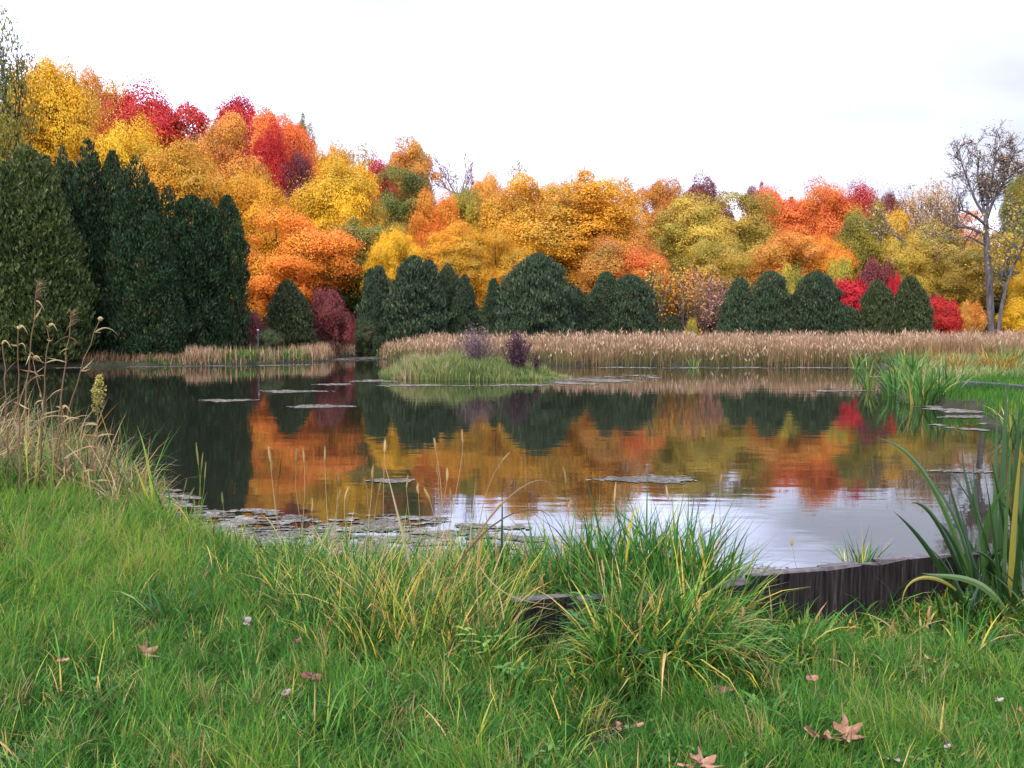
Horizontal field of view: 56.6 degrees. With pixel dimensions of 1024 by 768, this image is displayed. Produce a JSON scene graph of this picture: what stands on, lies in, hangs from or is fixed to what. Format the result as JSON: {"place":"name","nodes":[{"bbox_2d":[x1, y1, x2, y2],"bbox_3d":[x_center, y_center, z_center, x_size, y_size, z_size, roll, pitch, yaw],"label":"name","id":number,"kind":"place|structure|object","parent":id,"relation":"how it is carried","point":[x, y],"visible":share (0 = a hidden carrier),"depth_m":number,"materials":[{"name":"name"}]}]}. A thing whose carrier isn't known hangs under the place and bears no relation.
{"place":"outdoors","nodes":[
{"label":"outdoors","id":0,"kind":"place"},
{"bbox_2d":[0,355,1023,572],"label":"water","id":1,"kind":"structure","parent":0,"point":[795,458],"depth_m":14.65,"materials":[{"name":"multicoloured liquid"}]},
{"bbox_2d":[56,356,989,578],"bbox_3d":[-3.768,-0.080,30.786,36.893,0.013,38.505,2,4,33],"label":"duckweed","id":2,"kind":"object","parent":1,"relation":"on","point":[288,520],"visible":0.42,"depth_m":8.93,"materials":[{"name":"plant"}]},
{"bbox_2d":[0,304,1023,767],"bbox_3d":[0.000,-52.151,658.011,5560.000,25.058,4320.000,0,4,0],"label":"ground","id":3,"kind":"structure","parent":0,"point":[952,402],"depth_m":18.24,"materials":[{"name":"green plant"}]},
{"bbox_2d":[0,49,24,190],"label":"autumn tree","id":4,"kind":"object","parent":3,"relation":"on","point":[8,129],"visible":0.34,"depth_m":61.65,"materials":[{"name":"green plant"}]},
{"bbox_2d":[0,5,49,206],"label":"autumn tree","id":5,"kind":"object","parent":3,"relation":"on","point":[23,86],"visible":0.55,"depth_m":65.06,"materials":[{"name":"green plant"}]},
{"bbox_2d":[0,142,110,361],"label":"cedar tree","id":6,"kind":"object","parent":3,"relation":"on","point":[39,240],"visible":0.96,"depth_m":41.19,"materials":[{"name":"green plant"}]},
{"bbox_2d":[0,37,115,199],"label":"autumn tree","id":7,"kind":"object","parent":3,"relation":"on","point":[62,101],"visible":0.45,"depth_m":71.29,"materials":[{"name":"yellow plant"}]},
{"bbox_2d":[52,52,109,141],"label":"autumn tree","id":8,"kind":"object","parent":3,"relation":"on","point":[97,79],"visible":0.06,"depth_m":94.47,"materials":[{"name":"orange plant"}]},
{"bbox_2d":[64,138,113,354],"bbox_3d":[-20.065,-6.256,45.189,4.002,10.830,4.418,1,4,14],"label":"cedar tree","id":9,"kind":"object","parent":3,"relation":"on","point":[81,196],"visible":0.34,"depth_m":44.27,"materials":[{"name":"green plant"}]},
{"bbox_2d":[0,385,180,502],"bbox_3d":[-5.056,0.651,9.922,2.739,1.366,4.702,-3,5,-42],"label":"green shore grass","id":10,"kind":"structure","parent":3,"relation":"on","point":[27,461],"depth_m":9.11,"materials":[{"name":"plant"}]},
{"bbox_2d":[81,374,112,492],"bbox_3d":[-3.925,0.519,8.942,0.289,1.235,0.254,0,4,0],"label":"goldenrod","id":11,"kind":"object","parent":3,"relation":"on","point":[99,382],"visible":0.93,"depth_m":8.93,"materials":[{"name":"plant"}]},
{"bbox_2d":[0,378,200,517],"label":"dry shore grass","id":12,"kind":"structure","parent":3,"relation":"on","point":[90,454],"depth_m":9.45,"materials":[{"name":"plant"}]},
{"bbox_2d":[87,150,122,353],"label":"cedar tree","id":13,"kind":"object","parent":3,"relation":"on","point":[111,166],"visible":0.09,"depth_m":44.87,"materials":[{"name":"green plant"}]},
{"bbox_2d":[96,155,163,357],"bbox_3d":[-17.597,-5.799,44.674,4.168,9.968,3.832,1,4,12],"label":"cedar tree","id":14,"kind":"object","parent":3,"relation":"on","point":[129,212],"visible":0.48,"depth_m":43.64,"materials":[{"name":"green plant"}]},
{"bbox_2d":[88,98,174,197],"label":"autumn tree","id":15,"kind":"object","parent":3,"relation":"on","point":[127,148],"visible":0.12,"depth_m":67.97,"materials":[{"name":"yellow plant"}]},
{"bbox_2d":[2,349,286,363],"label":"dry undergrowth","id":16,"kind":"object","parent":3,"relation":"on","point":[102,356],"visible":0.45,"depth_m":42.67,"materials":[{"name":"plant"}]},
{"bbox_2d":[79,61,222,189],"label":"autumn tree","id":17,"kind":"object","parent":3,"relation":"on","point":[163,118],"visible":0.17,"depth_m":81.19,"materials":[{"name":"red plant"}]},
{"bbox_2d":[119,210,191,357],"bbox_3d":[-16.526,-4.485,43.965,3.606,7.125,3.272,2,4,32],"label":"cedar tree","id":18,"kind":"object","parent":3,"relation":"on","point":[164,332],"visible":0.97,"depth_m":43.42,"materials":[{"name":"green plant"}]},
{"bbox_2d":[94,560,232,636],"bbox_3d":[-1.955,1.240,5.299,0.942,0.551,0.902,0,4,0],"label":"grass tussock","id":19,"kind":"object","parent":3,"relation":"on","point":[158,606],"depth_m":5.34,"materials":[{"name":"plant"}]},
{"bbox_2d":[144,185,205,351],"bbox_3d":[-16.330,-5.204,45.358,3.710,8.530,3.361,-1,4,-8],"label":"cedar tree","id":20,"kind":"object","parent":3,"relation":"on","point":[169,221],"visible":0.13,"depth_m":44.83,"materials":[{"name":"green plant"}]},
{"bbox_2d":[131,126,247,240],"bbox_3d":[-22.336,-9.492,63.662,9.063,15.304,7.677,-1,4,-19],"label":"autumn tree","id":21,"kind":"object","parent":3,"relation":"on","point":[176,176],"visible":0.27,"depth_m":62.11,"materials":[{"name":"plant"}]},
{"bbox_2d":[169,194,229,350],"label":"cedar tree","id":22,"kind":"object","parent":3,"relation":"on","point":[193,204],"visible":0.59,"depth_m":44.98,"materials":[{"name":"green plant"}]},
{"bbox_2d":[185,197,235,350],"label":"cedar tree","id":23,"kind":"object","parent":3,"relation":"on","point":[214,214],"visible":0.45,"depth_m":45.67,"materials":[{"name":"green plant"}]},
{"bbox_2d":[209,194,253,350],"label":"cedar tree","id":24,"kind":"object","parent":3,"relation":"on","point":[237,250],"visible":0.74,"depth_m":46.28,"materials":[{"name":"green plant"}]},
{"bbox_2d":[199,80,271,176],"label":"autumn tree","id":25,"kind":"object","parent":3,"relation":"on","point":[238,104],"visible":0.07,"depth_m":88.26,"materials":[{"name":"red plant"}]},
{"bbox_2d":[185,106,286,232],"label":"autumn tree","id":26,"kind":"object","parent":3,"relation":"on","point":[229,143],"visible":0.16,"depth_m":70.76,"materials":[{"name":"orange plant"}]},
{"bbox_2d":[209,160,296,258],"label":"autumn tree","id":27,"kind":"object","parent":3,"relation":"on","point":[249,192],"visible":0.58,"depth_m":64.11,"materials":[{"name":"orange plant"}]},
{"bbox_2d":[133,341,395,365],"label":"dry bank reeds","id":28,"kind":"object","parent":3,"relation":"on","point":[319,348],"visible":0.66,"depth_m":45.37,"materials":[{"name":"plant"}]},
{"bbox_2d":[249,103,298,200],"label":"autumn tree","id":29,"kind":"object","parent":3,"relation":"on","point":[273,153],"visible":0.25,"depth_m":78.18,"materials":[{"name":"red plant"}]},
{"bbox_2d":[246,96,325,179],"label":"autumn tree","id":30,"kind":"object","parent":3,"relation":"on","point":[290,131],"visible":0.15,"depth_m":83.26,"materials":[{"name":"orange plant"}]},
{"bbox_2d":[256,279,320,348],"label":"cedar tree","id":31,"kind":"object","parent":3,"relation":"on","point":[289,317],"visible":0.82,"depth_m":49.57,"materials":[{"name":"green plant"}]},
{"bbox_2d":[275,133,318,228],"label":"autumn tree","id":32,"kind":"object","parent":3,"relation":"on","point":[302,172],"visible":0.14,"depth_m":79.40,"materials":[{"name":"red plant"}]},
{"bbox_2d":[234,201,373,326],"bbox_3d":[-13.619,-6.588,59.268,9.667,9.654,8.502,2,4,32],"label":"autumn tree","id":33,"kind":"object","parent":3,"relation":"on","point":[281,266],"visible":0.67,"depth_m":58.15,"materials":[{"name":"orange plant"}]},
{"bbox_2d":[282,143,389,334],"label":"autumn tree","id":34,"kind":"object","parent":3,"relation":"on","point":[331,196],"visible":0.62,"depth_m":66.43,"materials":[{"name":"yellow plant"}]},
{"bbox_2d":[310,279,361,355],"bbox_3d":[-9.713,-3.371,51.671,2.956,4.598,2.646,0,4,4],"label":"bush","id":35,"kind":"object","parent":3,"relation":"on","point":[328,307],"visible":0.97,"depth_m":51.33,"materials":[{"name":"red plant"}]},
{"bbox_2d":[293,217,389,345],"bbox_3d":[-10.556,-6.497,62.484,7.693,8.946,8.827,0,4,-5],"label":"autumn tree","id":36,"kind":"object","parent":3,"relation":"on","point":[350,302],"visible":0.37,"depth_m":60.74,"materials":[{"name":"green plant"}]},
{"bbox_2d":[350,315,388,355],"bbox_3d":[-8.422,-2.419,55.858,2.478,3.655,2.768,-3,5,-41],"label":"bush","id":37,"kind":"object","parent":3,"relation":"on","point":[367,340],"visible":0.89,"depth_m":55.56,"materials":[{"name":"green plant"}]},
{"bbox_2d":[352,264,394,349],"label":"cedar tree","id":38,"kind":"object","parent":3,"relation":"on","point":[374,290],"visible":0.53,"depth_m":57.13,"materials":[{"name":"green plant"}]},
{"bbox_2d":[351,225,426,300],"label":"autumn tree","id":39,"kind":"object","parent":3,"relation":"on","point":[387,252],"visible":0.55,"depth_m":59.70,"materials":[{"name":"yellow plant"}]},
{"bbox_2d":[369,158,441,252],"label":"autumn tree","id":40,"kind":"object","parent":3,"relation":"on","point":[412,182],"visible":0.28,"depth_m":75.48,"materials":[{"name":"green plant"}]},
{"bbox_2d":[380,124,444,211],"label":"autumn tree","id":41,"kind":"object","parent":3,"relation":"on","point":[411,156],"visible":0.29,"depth_m":97.49,"materials":[{"name":"orange plant"}]},
{"bbox_2d":[363,431,463,581],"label":"foxtail grass","id":42,"kind":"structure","parent":3,"relation":"on","point":[426,493],"depth_m":5.35,"materials":[{"name":"plant"}]},
{"bbox_2d":[378,255,456,343],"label":"cedar tree","id":43,"kind":"object","parent":3,"relation":"on","point":[414,304],"visible":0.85,"depth_m":55.57,"materials":[{"name":"green plant"}]},
{"bbox_2d":[401,183,476,262],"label":"autumn tree","id":44,"kind":"object","parent":3,"relation":"on","point":[437,217],"visible":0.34,"depth_m":68.78,"materials":[{"name":"orange plant"}]},
{"bbox_2d":[417,213,493,308],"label":"autumn tree","id":45,"kind":"object","parent":3,"relation":"on","point":[450,246],"visible":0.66,"depth_m":64.55,"materials":[{"name":"plant"}]},
{"bbox_2d":[427,133,499,194],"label":"bare tree","id":46,"kind":"object","parent":3,"relation":"on","point":[465,176],"visible":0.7,"depth_m":102.31,"materials":[{"name":"grey plant"}]},
{"bbox_2d":[447,274,483,338],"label":"cedar tree","id":47,"kind":"object","parent":3,"relation":"on","point":[464,307],"visible":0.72,"depth_m":57.30,"materials":[{"name":"green plant"}]},
{"bbox_2d":[447,182,492,264],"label":"autumn tree","id":48,"kind":"object","parent":3,"relation":"on","point":[466,206],"visible":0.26,"depth_m":78.05,"materials":[{"name":"yellow plant"}]},
{"bbox_2d":[378,348,573,380],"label":"islet grass","id":49,"kind":"structure","parent":3,"relation":"on","point":[450,366],"depth_m":32.03,"materials":[{"name":"plant"}]},
{"bbox_2d":[448,322,507,361],"bbox_3d":[-1.196,-1.308,33.513,2.155,1.909,1.856,3,5,38],"label":"shrub","id":50,"kind":"object","parent":3,"relation":"on","point":[472,345],"visible":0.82,"depth_m":33.32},
{"bbox_2d":[475,278,500,336],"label":"cedar tree","id":51,"kind":"object","parent":3,"relation":"on","point":[487,316],"visible":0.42,"depth_m":57.32,"materials":[{"name":"green plant"}]},
{"bbox_2d":[466,159,519,250],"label":"autumn tree","id":52,"kind":"object","parent":3,"relation":"on","point":[483,185],"visible":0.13,"depth_m":93.77,"materials":[{"name":"orange plant"}]},
{"bbox_2d":[471,226,542,314],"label":"autumn tree","id":53,"kind":"object","parent":3,"relation":"on","point":[516,256],"visible":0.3,"depth_m":64.91,"materials":[{"name":"plant"}]},
{"bbox_2d":[0,470,1023,767],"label":"tall bank grass","id":54,"kind":"structure","parent":3,"relation":"on","point":[612,638],"depth_m":4.75,"materials":[{"name":"plant"}]},
{"bbox_2d":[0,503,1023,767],"bbox_3d":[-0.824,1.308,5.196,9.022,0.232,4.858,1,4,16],"label":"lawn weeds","id":55,"kind":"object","parent":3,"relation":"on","point":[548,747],"visible":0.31,"depth_m":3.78,"materials":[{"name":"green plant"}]},
{"bbox_2d":[464,168,562,290],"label":"autumn tree","id":56,"kind":"object","parent":3,"relation":"on","point":[524,192],"visible":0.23,"depth_m":71.11,"materials":[{"name":"plant"}]},
{"bbox_2d":[501,329,534,369],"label":"shrub","id":57,"kind":"object","parent":3,"relation":"on","point":[515,356],"visible":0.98,"depth_m":32.55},
{"bbox_2d":[489,252,580,340],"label":"cedar tree","id":58,"kind":"object","parent":3,"relation":"on","point":[534,296],"visible":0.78,"depth_m":54.53,"materials":[{"name":"green plant"}]},
{"bbox_2d":[566,285,598,336],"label":"cedar tree","id":59,"kind":"object","parent":3,"relation":"on","point":[580,308],"visible":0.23,"depth_m":57.12,"materials":[{"name":"green plant"}]},
{"bbox_2d":[489,169,681,305],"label":"autumn tree","id":60,"kind":"object","parent":3,"relation":"on","point":[568,248],"visible":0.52,"depth_m":66.61,"materials":[{"name":"plant"}]},
{"bbox_2d":[585,271,620,336],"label":"cedar tree","id":61,"kind":"object","parent":3,"relation":"on","point":[598,291],"visible":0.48,"depth_m":57.20,"materials":[{"name":"green plant"}]},
{"bbox_2d":[568,225,676,313],"bbox_3d":[7.504,-6.490,63.419,8.192,8.840,6.718,-1,4,-13],"label":"autumn tree","id":62,"kind":"object","parent":3,"relation":"on","point":[607,254],"visible":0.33,"depth_m":62.12,"materials":[{"name":"orange plant"}]},
{"bbox_2d":[594,274,663,337],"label":"cedar tree","id":63,"kind":"object","parent":3,"relation":"on","point":[632,311],"visible":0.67,"depth_m":56.78,"materials":[{"name":"green plant"}]},
{"bbox_2d":[611,237,678,322],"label":"autumn tree","id":64,"kind":"object","parent":3,"relation":"on","point":[649,262],"visible":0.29,"depth_m":60.52,"materials":[{"name":"orange plant"}]},
{"bbox_2d":[623,169,695,251],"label":"autumn tree","id":65,"kind":"object","parent":3,"relation":"on","point":[657,195],"visible":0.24,"depth_m":93.96,"materials":[{"name":"orange plant"}]},
{"bbox_2d":[637,259,698,322],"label":"sapling","id":66,"kind":"object","parent":3,"relation":"on","point":[660,306],"visible":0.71,"depth_m":58.49,"materials":[{"name":"yellow plant"}]},
{"bbox_2d":[645,186,744,324],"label":"autumn tree","id":67,"kind":"object","parent":3,"relation":"on","point":[684,219],"visible":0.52,"depth_m":70.40,"materials":[{"name":"yellow plant"}]},
{"bbox_2d":[658,251,736,333],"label":"sapling","id":68,"kind":"object","parent":3,"relation":"on","point":[686,288],"visible":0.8,"depth_m":58.80,"materials":[{"name":"orange plant"}]},
{"bbox_2d":[376,326,1023,366],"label":"reed bed","id":69,"kind":"object","parent":3,"relation":"on","point":[739,349],"visible":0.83,"depth_m":43.16,"materials":[{"name":"plant"}]},
{"bbox_2d":[685,259,731,335],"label":"sapling","id":70,"kind":"object","parent":3,"relation":"on","point":[711,308],"visible":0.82,"depth_m":58.89,"materials":[{"name":"pink plant"}]},
{"bbox_2d":[685,161,738,233],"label":"autumn tree","id":71,"kind":"object","parent":3,"relation":"on","point":[705,186],"visible":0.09,"depth_m":94.91,"materials":[{"name":"purple plant"}]},
{"bbox_2d":[672,224,759,331],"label":"autumn tree","id":72,"kind":"object","parent":3,"relation":"on","point":[699,254],"visible":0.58,"depth_m":64.61,"materials":[{"name":"yellow plant"}]},
{"bbox_2d":[713,277,762,335],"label":"cedar tree","id":73,"kind":"object","parent":3,"relation":"on","point":[735,312],"visible":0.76,"depth_m":57.17,"materials":[{"name":"green plant"}]},
{"bbox_2d":[707,185,789,276],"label":"autumn tree","id":74,"kind":"object","parent":3,"relation":"on","point":[750,230],"visible":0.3,"depth_m":73.08,"materials":[{"name":"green plant"}]},
{"bbox_2d":[509,550,998,650],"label":"retaining wall","id":75,"kind":"structure","parent":3,"relation":"on","point":[832,583],"depth_m":5.43,"materials":[{"name":"wood"}]},
{"bbox_2d":[745,270,795,336],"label":"cedar tree","id":76,"kind":"object","parent":3,"relation":"on","point":[773,301],"visible":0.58,"depth_m":57.34,"materials":[{"name":"green plant"}]},
{"bbox_2d":[732,222,832,291],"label":"autumn tree","id":77,"kind":"object","parent":3,"relation":"on","point":[773,253],"visible":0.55,"depth_m":66.42,"materials":[{"name":"orange plant"}]},
{"bbox_2d":[781,270,847,339],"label":"cedar tree","id":78,"kind":"object","parent":3,"relation":"on","point":[818,306],"visible":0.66,"depth_m":56.81,"materials":[{"name":"green plant"}]},
{"bbox_2d":[738,597,890,682],"bbox_3d":[1.502,1.290,4.737,0.777,0.424,0.804,2,4,31],"label":"grass tuft","id":79,"kind":"object","parent":3,"relation":"on","point":[817,636],"visible":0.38,"depth_m":4.72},
{"bbox_2d":[767,166,867,272],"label":"autumn tree","id":80,"kind":"object","parent":3,"relation":"on","point":[812,214],"visible":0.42,"depth_m":77.87,"materials":[{"name":"orange plant"}]},
{"bbox_2d":[805,228,862,291],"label":"autumn tree","id":81,"kind":"object","parent":3,"relation":"on","point":[836,249],"visible":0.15,"depth_m":66.20,"materials":[{"name":"orange plant"}]},
{"bbox_2d":[833,270,869,311],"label":"bush","id":82,"kind":"object","parent":3,"relation":"on","point":[855,291],"visible":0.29,"depth_m":58.38,"materials":[{"name":"red plant"}]},
{"bbox_2d":[827,174,893,222],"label":"autumn tree","id":83,"kind":"object","parent":3,"relation":"on","point":[863,196],"visible":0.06,"depth_m":86.95,"materials":[{"name":"red plant"}]},
{"bbox_2d":[830,192,900,281],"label":"autumn tree","id":84,"kind":"object","parent":3,"relation":"on","point":[859,237],"visible":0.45,"depth_m":67.33,"materials":[{"name":"yellow plant"}]},
{"bbox_2d":[852,250,900,289],"bbox_3d":[23.585,-5.234,61.744,3.725,7.175,3.784,-2,4,-33],"label":"bush","id":85,"kind":"object","parent":3,"relation":"on","point":[881,273],"visible":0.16,"depth_m":61.19,"materials":[{"name":"red plant"}]},
{"bbox_2d":[853,279,902,339],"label":"cedar tree","id":86,"kind":"object","parent":3,"relation":"on","point":[878,307],"visible":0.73,"depth_m":55.60,"materials":[{"name":"green plant"}]},
{"bbox_2d":[854,198,967,277],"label":"tree","id":87,"kind":"object","parent":3,"relation":"on","point":[896,228],"visible":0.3,"depth_m":66.56,"materials":[{"name":"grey plant"}]},
{"bbox_2d":[876,220,952,300],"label":"autumn tree","id":88,"kind":"object","parent":3,"relation":"on","point":[902,253],"visible":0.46,"depth_m":64.71,"materials":[{"name":"yellow plant"}]},
{"bbox_2d":[892,275,937,337],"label":"cedar tree","id":89,"kind":"object","parent":3,"relation":"on","point":[914,306],"visible":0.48,"depth_m":55.47,"materials":[{"name":"green plant"}]},
{"bbox_2d":[883,361,964,405],"bbox_3d":[9.584,-0.037,22.271,2.037,1.154,1.981,0,4,0],"label":"iris clump","id":90,"kind":"object","parent":3,"relation":"on","point":[917,396],"visible":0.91,"depth_m":22.00,"materials":[{"name":"green plant"}]},
{"bbox_2d":[888,168,969,236],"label":"autumn tree","id":91,"kind":"object","parent":3,"relation":"on","point":[912,201],"visible":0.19,"depth_m":74.87,"materials":[{"name":"brown plant"}]},
{"bbox_2d":[907,212,975,258],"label":"autumn tree","id":92,"kind":"object","parent":3,"relation":"on","point":[955,242],"visible":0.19,"depth_m":70.25,"materials":[{"name":"yellow plant"}]},
{"bbox_2d":[930,292,967,333],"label":"bush","id":93,"kind":"object","parent":3,"relation":"on","point":[947,315],"visible":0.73,"depth_m":57.52,"materials":[{"name":"red plant"}]},
{"bbox_2d":[875,376,1023,634],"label":"sword leaf plant","id":94,"kind":"object","parent":3,"relation":"on","point":[1009,550],"visible":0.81,"depth_m":5.46,"materials":[{"name":"green plant"}]},
{"bbox_2d":[880,368,1023,422],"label":"mown grass","id":95,"kind":"structure","parent":3,"relation":"on","point":[989,391],"depth_m":21.80,"materials":[{"name":"plant"}]},
{"bbox_2d":[885,170,1023,256],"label":"bare tree","id":96,"kind":"object","parent":3,"relation":"on","point":[954,208],"visible":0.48,"depth_m":71.19,"materials":[{"name":"brown plant"}]},
{"bbox_2d":[888,588,1023,678],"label":"grass tuft","id":97,"kind":"object","parent":3,"relation":"on","point":[989,638],"visible":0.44,"depth_m":4.88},
{"bbox_2d":[913,242,1006,314],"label":"autumn tree","id":98,"kind":"object","parent":3,"relation":"on","point":[957,277],"visible":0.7,"depth_m":64.52,"materials":[{"name":"yellow plant"}]},
{"bbox_2d":[919,119,1023,336],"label":"tall bare tree","id":99,"kind":"object","parent":3,"relation":"on","point":[989,185],"visible":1,"depth_m":59.36,"materials":[{"name":"grey plant"}]},
{"bbox_2d":[957,297,990,334],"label":"bush","id":100,"kind":"object","parent":3,"relation":"on","point":[974,316],"visible":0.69,"depth_m":59.30,"materials":[{"name":"orange plant"}]},
{"bbox_2d":[964,192,1023,334],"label":"leaning tree","id":101,"kind":"object","parent":3,"relation":"on","point":[1007,258],"visible":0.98,"depth_m":58.90,"materials":[{"name":"grey plant"}]},
{"bbox_2d":[995,165,1023,260],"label":"autumn tree","id":102,"kind":"object","parent":3,"relation":"on","point":[1015,189],"visible":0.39,"depth_m":78.49,"materials":[{"name":"green plant"}]},
{"bbox_2d":[995,293,1023,335],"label":"bush","id":103,"kind":"object","parent":3,"relation":"on","point":[1013,316],"visible":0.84,"depth_m":59.40,"materials":[{"name":"yellow plant"}]},
{"bbox_2d":[0,0,1023,239],"label":"sky","id":104,"kind":"structure","parent":0,"point":[788,90],"materials":[{"name":"white"}]},
{"bbox_2d":[778,350,1023,379],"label":"rank grass","id":105,"kind":"structure","parent":0,"point":[983,369],"depth_m":29.56,"materials":[{"name":"plant"}]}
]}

